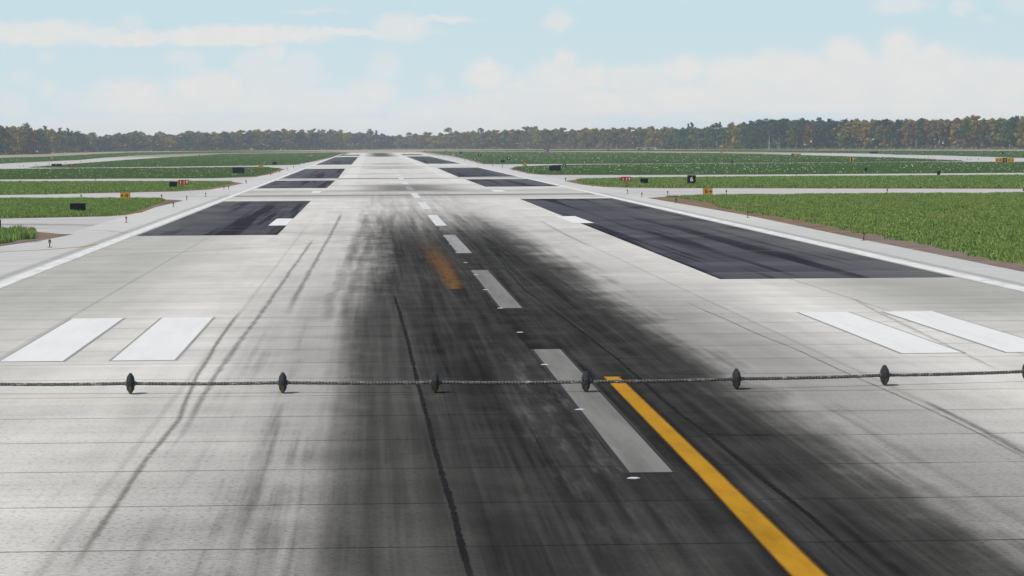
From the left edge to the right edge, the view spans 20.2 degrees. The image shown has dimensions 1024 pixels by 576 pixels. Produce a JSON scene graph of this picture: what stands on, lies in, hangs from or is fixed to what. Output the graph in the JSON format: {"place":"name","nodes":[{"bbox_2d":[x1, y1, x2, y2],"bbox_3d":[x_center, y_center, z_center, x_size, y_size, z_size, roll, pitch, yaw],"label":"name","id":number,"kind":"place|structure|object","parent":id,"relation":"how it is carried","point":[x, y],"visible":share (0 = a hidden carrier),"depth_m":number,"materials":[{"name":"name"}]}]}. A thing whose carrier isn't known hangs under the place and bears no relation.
{"place":"outdoors","nodes":[
{"label":"outdoors","id":0,"kind":"place"},
{"bbox_2d":[0,224,36,243],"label":"grass","id":1,"kind":"structure","parent":0,"point":[12,234],"depth_m":215.48,"materials":[{"name":"green plant"}]},
{"bbox_2d":[0,232,71,245],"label":"soil verge ground","id":2,"kind":"structure","parent":0,"point":[42,235],"depth_m":218.44,"materials":[{"name":"brown soil"}]},
{"bbox_2d":[0,197,164,217],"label":"grass","id":3,"kind":"structure","parent":0,"point":[31,206],"depth_m":319.18,"materials":[{"name":"green plant"}]},
{"bbox_2d":[0,199,183,218],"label":"soil verge ground","id":4,"kind":"structure","parent":0,"point":[166,202],"depth_m":315.06,"materials":[{"name":"brown soil"}]},
{"bbox_2d":[0,180,241,194],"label":"grass","id":5,"kind":"structure","parent":0,"point":[48,187],"depth_m":468.54,"materials":[{"name":"green plant"}]},
{"bbox_2d":[0,166,283,178],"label":"grass","id":6,"kind":"structure","parent":0,"point":[175,172],"depth_m":691.18,"materials":[{"name":"green plant"}]},
{"bbox_2d":[0,151,338,163],"bbox_3d":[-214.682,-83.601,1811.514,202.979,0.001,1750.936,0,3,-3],"label":"grass field","id":7,"kind":"structure","parent":0,"point":[91,156],"depth_m":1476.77,"materials":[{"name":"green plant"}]},
{"bbox_2d":[28,152,347,167],"bbox_3d":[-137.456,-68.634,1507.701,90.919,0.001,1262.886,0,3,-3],"label":"grass field","id":8,"kind":"structure","parent":0,"point":[153,166],"depth_m":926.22,"materials":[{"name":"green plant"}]},
{"bbox_2d":[0,152,1011,213],"bbox_3d":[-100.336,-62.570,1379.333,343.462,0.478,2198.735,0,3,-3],"label":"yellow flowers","id":9,"kind":"object","parent":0,"point":[260,172],"visible":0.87,"depth_m":685.70,"materials":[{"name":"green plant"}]},
{"bbox_2d":[0,153,1023,575],"bbox_3d":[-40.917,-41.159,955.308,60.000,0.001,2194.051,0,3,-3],"label":"runway","id":10,"kind":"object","parent":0,"point":[904,477],"visible":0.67,"depth_m":76.94,"materials":[{"name":"concrete"}]},
{"bbox_2d":[0,318,124,361],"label":"touchdown bar marking","id":11,"kind":"object","parent":10,"relation":"on","point":[64,341],"visible":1,"depth_m":103.32,"materials":[{"name":"white paint"}]},
{"bbox_2d":[125,373,135,393],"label":"rubber support disc","id":12,"kind":"object","parent":10,"relation":"on","point":[130,383],"visible":1,"depth_m":81.03,"materials":[{"name":"black rubber"}]},
{"bbox_2d":[0,370,1022,385],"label":"arresting cable","id":13,"kind":"object","parent":12,"relation":"attached to","point":[517,382],"visible":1,"depth_m":81.19,"materials":[{"name":"metal"}]},
{"bbox_2d":[109,317,214,360],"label":"touchdown bar marking","id":14,"kind":"object","parent":10,"relation":"on","point":[167,339],"visible":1,"depth_m":103.53,"materials":[{"name":"white paint"}]},
{"bbox_2d":[0,153,343,287],"bbox_3d":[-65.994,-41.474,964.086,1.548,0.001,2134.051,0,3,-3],"label":"edge line marking","id":15,"kind":"object","parent":10,"relation":"on","point":[23,275],"visible":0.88,"depth_m":204.30,"materials":[{"name":"paint"}]},
{"bbox_2d":[137,201,309,235],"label":"asphalt strip","id":16,"kind":"object","parent":10,"relation":"on","point":[240,218],"visible":1,"depth_m":266.65,"materials":[{"name":"grey asphalt"}]},
{"bbox_2d":[268,218,292,225],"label":"touchdown bar marking","id":17,"kind":"object","parent":16,"relation":"on","point":[281,222],"visible":1,"depth_m":256.15,"materials":[{"name":"white paint"}]},
{"bbox_2d":[277,372,287,392],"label":"rubber support disc","id":18,"kind":"object","parent":10,"relation":"on","point":[282,382],"visible":1,"depth_m":80.99,"materials":[{"name":"black rubber"}]},
{"bbox_2d":[258,180,334,187],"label":"asphalt strip","id":19,"kind":"object","parent":10,"relation":"on","point":[305,184],"visible":1,"depth_m":492.39,"materials":[{"name":"grey asphalt"}]},
{"bbox_2d":[284,169,344,177],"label":"asphalt strip","id":20,"kind":"object","parent":10,"relation":"on","point":[320,173],"visible":0.83,"depth_m":666.91,"materials":[{"name":"grey asphalt"}]},
{"bbox_2d":[316,157,357,164],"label":"asphalt strip","id":21,"kind":"object","parent":10,"relation":"on","point":[342,161],"visible":1,"depth_m":1102.00,"materials":[{"name":"grey asphalt"}]},
{"bbox_2d":[418,202,430,208],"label":"centreline stripe marking","id":22,"kind":"object","parent":10,"relation":"on","point":[423,205],"visible":1,"depth_m":321.89,"materials":[{"name":"paint"}]},
{"bbox_2d":[394,299,470,569],"bbox_3d":[-2.971,2.565,88.646,0.242,0.001,94.285,0,3,-3],"label":"tar seal marking","id":23,"kind":"object","parent":10,"relation":"on","point":[461,543],"visible":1,"depth_m":62.94,"materials":[{"name":"black asphalt"}]},
{"bbox_2d":[407,156,459,163],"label":"asphalt strip","id":24,"kind":"object","parent":10,"relation":"on","point":[427,160],"visible":1,"depth_m":1130.73,"materials":[{"name":"grey asphalt"}]},
{"bbox_2d":[430,372,439,392],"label":"rubber support disc","id":25,"kind":"object","parent":10,"relation":"on","point":[434,382],"visible":1,"depth_m":80.82,"materials":[{"name":"black rubber"}]},
{"bbox_2d":[428,215,446,225],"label":"centreline stripe marking","id":26,"kind":"object","parent":10,"relation":"on","point":[436,220],"visible":1,"depth_m":259.62,"materials":[{"name":"paint"}]},
{"bbox_2d":[438,261,457,288],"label":"worn lead line marking","id":27,"kind":"object","parent":10,"relation":"on","point":[453,284],"visible":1,"depth_m":151.08,"materials":[{"name":"orange paint"}]},
{"bbox_2d":[442,235,472,252],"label":"centreline stripe marking","id":28,"kind":"object","parent":10,"relation":"on","point":[457,244],"visible":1,"depth_m":198.32,"materials":[{"name":"grey paint"}]},
{"bbox_2d":[438,168,516,176],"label":"asphalt strip","id":29,"kind":"object","parent":10,"relation":"on","point":[469,172],"visible":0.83,"depth_m":669.14,"materials":[{"name":"grey asphalt"}]},
{"bbox_2d":[469,270,523,307],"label":"centreline stripe marking","id":30,"kind":"object","parent":10,"relation":"on","point":[502,297],"visible":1,"depth_m":136.52,"materials":[{"name":"paint"}]},
{"bbox_2d":[466,179,555,186],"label":"asphalt strip","id":31,"kind":"object","parent":10,"relation":"on","point":[504,182],"visible":1,"depth_m":500.02,"materials":[{"name":"grey asphalt"}]},
{"bbox_2d":[530,349,677,472],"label":"centreline stripe marking","id":32,"kind":"object","parent":10,"relation":"on","point":[629,446],"visible":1,"depth_m":72.59,"materials":[{"name":"paint"}]},
{"bbox_2d":[580,371,590,391],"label":"rubber support disc","id":33,"kind":"object","parent":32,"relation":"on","point":[585,380],"visible":1,"depth_m":80.73,"materials":[{"name":"black rubber"}]},
{"bbox_2d":[500,261,819,522],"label":"tyre skid mark","id":34,"kind":"object","parent":10,"relation":"on","point":[771,485],"visible":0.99,"depth_m":69.76,"materials":[{"name":"black rubber"}]},
{"bbox_2d":[603,377,829,575],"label":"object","id":35,"kind":"object","parent":10,"relation":"on","point":[759,543],"visible":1,"depth_m":56.35,"materials":[{"name":"yellow paint"}]},
{"bbox_2d":[605,377,825,575],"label":"lead on line marking","id":36,"kind":"object","parent":35,"relation":"on","point":[789,555],"visible":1,"depth_m":56.76,"materials":[{"name":"yellow paint"}]},
{"bbox_2d":[417,153,1023,291],"bbox_3d":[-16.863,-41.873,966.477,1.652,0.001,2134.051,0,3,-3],"label":"edge line marking","id":37,"kind":"object","parent":10,"relation":"on","point":[965,276],"visible":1,"depth_m":192.53,"materials":[{"name":"paint"}]},
{"bbox_2d":[731,368,741,388],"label":"rubber support disc","id":38,"kind":"object","parent":10,"relation":"on","point":[736,377],"visible":1,"depth_m":81.44,"materials":[{"name":"black rubber"}]},
{"bbox_2d":[522,198,952,278],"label":"asphalt strip","id":39,"kind":"object","parent":10,"relation":"on","point":[718,250],"visible":1,"depth_m":190.92,"materials":[{"name":"grey asphalt"}]},
{"bbox_2d":[556,216,592,222],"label":"touchdown bar marking","id":40,"kind":"object","parent":39,"relation":"on","point":[573,219],"visible":1,"depth_m":260.38,"materials":[{"name":"white paint"}]},
{"bbox_2d":[797,312,964,353],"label":"touchdown bar marking","id":41,"kind":"object","parent":10,"relation":"on","point":[887,336],"visible":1,"depth_m":104.61,"materials":[{"name":"white paint"}]},
{"bbox_2d":[879,365,889,384],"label":"rubber support disc","id":42,"kind":"object","parent":10,"relation":"on","point":[884,373],"visible":1,"depth_m":82.41,"materials":[{"name":"black rubber"}]},
{"bbox_2d":[881,311,1023,352],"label":"touchdown bar marking","id":43,"kind":"object","parent":10,"relation":"on","point":[1000,340],"visible":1,"depth_m":106.48,"materials":[{"name":"white paint"}]},
{"bbox_2d":[0,153,1023,252],"bbox_3d":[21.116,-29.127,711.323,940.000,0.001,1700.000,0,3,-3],"label":"taxiway","id":44,"kind":"structure","parent":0,"point":[61,225],"depth_m":417.49,"materials":[{"name":"concrete"}]},
{"bbox_2d":[0,144,1023,157],"bbox_3d":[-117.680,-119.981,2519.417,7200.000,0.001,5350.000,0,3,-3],"label":"ground","id":45,"kind":"structure","parent":0,"point":[180,155],"depth_m":2125.92,"materials":[{"name":"green plant"}]},
{"bbox_2d":[0,125,11,152],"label":"broadleaf tree","id":46,"kind":"object","parent":45,"relation":"on","point":[6,134],"visible":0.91,"depth_m":2082.47,"materials":[{"name":"green plant"}]},
{"bbox_2d":[8,126,24,154],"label":"broadleaf tree","id":47,"kind":"object","parent":45,"relation":"on","point":[12,128],"visible":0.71,"depth_m":2128.64,"materials":[{"name":"green plant"}]},
{"bbox_2d":[17,130,29,149],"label":"broadleaf tree","id":48,"kind":"object","parent":45,"relation":"on","point":[25,136],"visible":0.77,"depth_m":2145.32,"materials":[{"name":"green plant"}]},
{"bbox_2d":[18,123,32,130],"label":"broadleaf tree","id":49,"kind":"object","parent":45,"relation":"on","point":[25,125],"visible":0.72,"depth_m":2166.08,"materials":[{"name":"green plant"}]},
{"bbox_2d":[0,117,1023,154],"bbox_3d":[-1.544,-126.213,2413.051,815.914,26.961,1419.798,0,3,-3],"label":"forest","id":50,"kind":"object","parent":45,"relation":"on","point":[608,139],"visible":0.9,"depth_m":2581.91,"materials":[{"name":"green plant"}]},
{"bbox_2d":[1,147,1023,154],"bbox_3d":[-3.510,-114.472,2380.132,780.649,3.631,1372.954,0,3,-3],"label":"undergrowth","id":51,"kind":"object","parent":45,"relation":"on","point":[825,148],"visible":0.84,"depth_m":2562.97,"materials":[{"name":"green plant"}]},
{"bbox_2d":[711,123,720,136],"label":"broadleaf tree","id":52,"kind":"object","parent":45,"relation":"on","point":[714,131],"visible":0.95,"depth_m":2415.13,"materials":[{"name":"green plant"}]},
{"bbox_2d":[717,127,732,148],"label":"broadleaf tree","id":53,"kind":"object","parent":45,"relation":"on","point":[724,133],"visible":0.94,"depth_m":2386.77,"materials":[{"name":"green plant"}]},
{"bbox_2d":[740,120,754,147],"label":"broadleaf tree","id":54,"kind":"object","parent":45,"relation":"on","point":[744,127],"visible":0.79,"depth_m":2331.32,"materials":[{"name":"green plant"}]},
{"bbox_2d":[749,119,764,149],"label":"broadleaf tree","id":55,"kind":"object","parent":45,"relation":"on","point":[753,127],"visible":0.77,"depth_m":2306.29,"materials":[{"name":"green plant"}]},
{"bbox_2d":[759,118,775,149],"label":"broadleaf tree","id":56,"kind":"object","parent":45,"relation":"on","point":[766,128],"visible":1,"depth_m":2272.24,"materials":[{"name":"green plant"}]},
{"bbox_2d":[768,118,789,147],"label":"broadleaf tree","id":57,"kind":"object","parent":45,"relation":"on","point":[773,126],"visible":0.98,"depth_m":2259.03,"materials":[{"name":"green plant"}]},
{"bbox_2d":[776,118,795,144],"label":"broadleaf tree","id":58,"kind":"object","parent":45,"relation":"on","point":[782,129],"visible":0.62,"depth_m":2260.94,"materials":[{"name":"green plant"}]},
{"bbox_2d":[786,120,802,147],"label":"broadleaf tree","id":59,"kind":"object","parent":45,"relation":"on","point":[794,126],"visible":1,"depth_m":2237.36,"materials":[{"name":"green plant"}]},
{"bbox_2d":[796,118,805,148],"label":"broadleaf tree","id":60,"kind":"object","parent":45,"relation":"on","point":[801,119],"visible":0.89,"depth_m":2239.93,"materials":[{"name":"green plant"}]},
{"bbox_2d":[803,120,815,147],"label":"broadleaf tree","id":61,"kind":"object","parent":45,"relation":"on","point":[811,131],"visible":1,"depth_m":2217.16,"materials":[{"name":"green plant"}]},
{"bbox_2d":[823,118,836,149],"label":"broadleaf tree","id":62,"kind":"object","parent":45,"relation":"on","point":[828,121],"visible":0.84,"depth_m":2210.67,"materials":[{"name":"green plant"}]},
{"bbox_2d":[839,121,852,149],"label":"broadleaf tree","id":63,"kind":"object","parent":45,"relation":"on","point":[844,129],"visible":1,"depth_m":2180.12,"materials":[{"name":"green plant"}]},
{"bbox_2d":[853,120,870,138],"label":"broadleaf tree","id":64,"kind":"object","parent":45,"relation":"on","point":[859,129],"visible":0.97,"depth_m":2168.20,"materials":[{"name":"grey plant"}]},
{"bbox_2d":[864,119,875,149],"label":"broadleaf tree","id":65,"kind":"object","parent":45,"relation":"on","point":[872,121],"visible":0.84,"depth_m":2160.79,"materials":[{"name":"green plant"}]},
{"bbox_2d":[874,123,886,147],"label":"broadleaf tree","id":66,"kind":"object","parent":45,"relation":"on","point":[879,135],"visible":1,"depth_m":2140.24,"materials":[{"name":"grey plant"}]},
{"bbox_2d":[883,120,900,144],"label":"broadleaf tree","id":67,"kind":"object","parent":45,"relation":"on","point":[887,129],"visible":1,"depth_m":2133.28,"materials":[{"name":"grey plant"}]},
{"bbox_2d":[896,119,913,147],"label":"broadleaf tree","id":68,"kind":"object","parent":45,"relation":"on","point":[899,130],"visible":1,"depth_m":2120.39,"materials":[{"name":"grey plant"}]},
{"bbox_2d":[909,121,924,147],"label":"broadleaf tree","id":69,"kind":"object","parent":45,"relation":"on","point":[913,127],"visible":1,"depth_m":2107.89,"materials":[{"name":"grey plant"}]},
{"bbox_2d":[918,119,930,147],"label":"broadleaf tree","id":70,"kind":"object","parent":45,"relation":"on","point":[925,123],"visible":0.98,"depth_m":2097.19,"materials":[{"name":"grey plant"}]},
{"bbox_2d":[976,118,989,146],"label":"broadleaf tree","id":71,"kind":"object","parent":45,"relation":"on","point":[983,126],"visible":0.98,"depth_m":2042.17,"materials":[{"name":"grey plant"}]},
{"bbox_2d":[982,118,994,145],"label":"broadleaf tree","id":72,"kind":"object","parent":45,"relation":"on","point":[993,121],"visible":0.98,"depth_m":2036.19,"materials":[{"name":"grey plant"}]},
{"bbox_2d":[1001,119,1014,148],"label":"broadleaf tree","id":73,"kind":"object","parent":45,"relation":"on","point":[1004,128],"visible":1,"depth_m":2009.45,"materials":[{"name":"green plant"}]},
{"bbox_2d":[0,0,1023,145],"label":"sky","id":74,"kind":"structure","parent":0,"point":[101,67],"materials":[{"name":"blue"}]},
{"bbox_2d":[416,151,960,163],"bbox_3d":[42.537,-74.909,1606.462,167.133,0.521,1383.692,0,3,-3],"label":"grass","id":75,"kind":"structure","parent":0,"point":[488,157],"depth_m":1151.85,"materials":[{"name":"green plant"}]},
{"bbox_2d":[442,150,1023,157],"bbox_3d":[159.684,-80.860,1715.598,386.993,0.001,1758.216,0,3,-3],"label":"grass field","id":76,"kind":"structure","parent":0,"point":[822,152],"depth_m":1611.23,"materials":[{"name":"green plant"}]},
{"bbox_2d":[645,145,656,149],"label":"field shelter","id":77,"kind":"object","parent":76,"relation":"on","point":[649,147],"visible":1,"depth_m":2376.96,"materials":[{"name":"white metal"}]},
{"bbox_2d":[771,147,1017,150],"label":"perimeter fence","id":78,"kind":"object","parent":76,"relation":"on","point":[954,148],"visible":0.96,"depth_m":1809.36,"materials":[{"name":"grey metal"}]},
{"bbox_2d":[448,150,1023,172],"bbox_3d":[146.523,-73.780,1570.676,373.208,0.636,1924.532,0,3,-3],"label":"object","id":79,"kind":"object","parent":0,"point":[721,159],"visible":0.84,"depth_m":875.52,"materials":[{"name":"green plant"}]},
{"bbox_2d":[603,185,895,187],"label":"grass field","id":80,"kind":"structure","parent":0,"point":[709,187],"depth_m":435.85,"materials":[{"name":"green plant"}]},
{"bbox_2d":[1,174,1023,259],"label":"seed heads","id":81,"kind":"object","parent":80,"relation":"on","point":[805,204],"visible":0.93,"depth_m":307.13,"materials":[{"name":"plant"}]},
{"bbox_2d":[687,175,695,182],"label":"airfield sign","id":82,"kind":"object","parent":80,"relation":"on","point":[691,178],"visible":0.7,"depth_m":466.81,"materials":[{"name":"black metal"}]},
{"bbox_2d":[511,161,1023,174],"bbox_3d":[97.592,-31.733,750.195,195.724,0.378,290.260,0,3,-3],"label":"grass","id":83,"kind":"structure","parent":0,"point":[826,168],"depth_m":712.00,"materials":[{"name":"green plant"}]},
{"bbox_2d":[520,167,1023,174],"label":"grass field","id":84,"kind":"structure","parent":0,"point":[781,170],"depth_m":609.24,"materials":[{"name":"green plant"}]},
{"bbox_2d":[549,165,560,170],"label":"airfield sign","id":85,"kind":"object","parent":84,"relation":"on","point":[554,167],"visible":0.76,"depth_m":679.05,"materials":[{"name":"black metal"}]},
{"bbox_2d":[996,158,1013,162],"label":"airfield sign","id":86,"kind":"object","parent":84,"relation":"on","point":[998,160],"visible":0.96,"depth_m":856.91,"materials":[{"name":"yellow metal"}]},
{"bbox_2d":[567,174,1023,188],"bbox_3d":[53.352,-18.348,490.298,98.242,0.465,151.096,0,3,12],"label":"grass","id":87,"kind":"structure","parent":0,"point":[985,181],"depth_m":474.57,"materials":[{"name":"green plant"}]},
{"bbox_2d":[651,195,1023,271],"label":"soil verge ground","id":88,"kind":"structure","parent":0,"point":[913,245],"depth_m":212.38,"materials":[{"name":"brown soil"}]},
{"bbox_2d":[703,188,712,194],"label":"airfield sign","id":89,"kind":"object","parent":88,"relation":"on","point":[706,191],"visible":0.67,"depth_m":369.04,"materials":[{"name":"yellow metal"}]},
{"bbox_2d":[665,191,1023,263],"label":"grass","id":90,"kind":"structure","parent":0,"point":[971,235],"depth_m":266.42,"materials":[{"name":"green plant"}]},
{"label":"grass field","id":91,"kind":"structure","parent":0,"visible":0},
{"bbox_2d":[70,203,85,210],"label":"airfield sign","id":92,"kind":"object","parent":91,"relation":"on","point":[77,206],"visible":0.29,"depth_m":299.07,"materials":[{"name":"black metal"}]},
{"bbox_2d":[120,192,129,198],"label":"airfield sign","id":93,"kind":"object","parent":91,"relation":"on","point":[126,195],"visible":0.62,"depth_m":364.78,"materials":[{"name":"yellow metal"}]},
{"label":"grass field","id":94,"kind":"structure","parent":0,"visible":0},
{"bbox_2d":[178,180,188,184],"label":"airfield sign","id":95,"kind":"object","parent":94,"relation":"on","point":[183,182],"visible":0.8,"depth_m":483.46,"materials":[{"name":"red metal"}]},
{"label":"grass field","id":96,"kind":"structure","parent":0,"visible":0},
{"bbox_2d":[232,167,243,173],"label":"airfield sign","id":97,"kind":"object","parent":96,"relation":"on","point":[237,170],"visible":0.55,"depth_m":662.11,"materials":[{"name":"black metal"}]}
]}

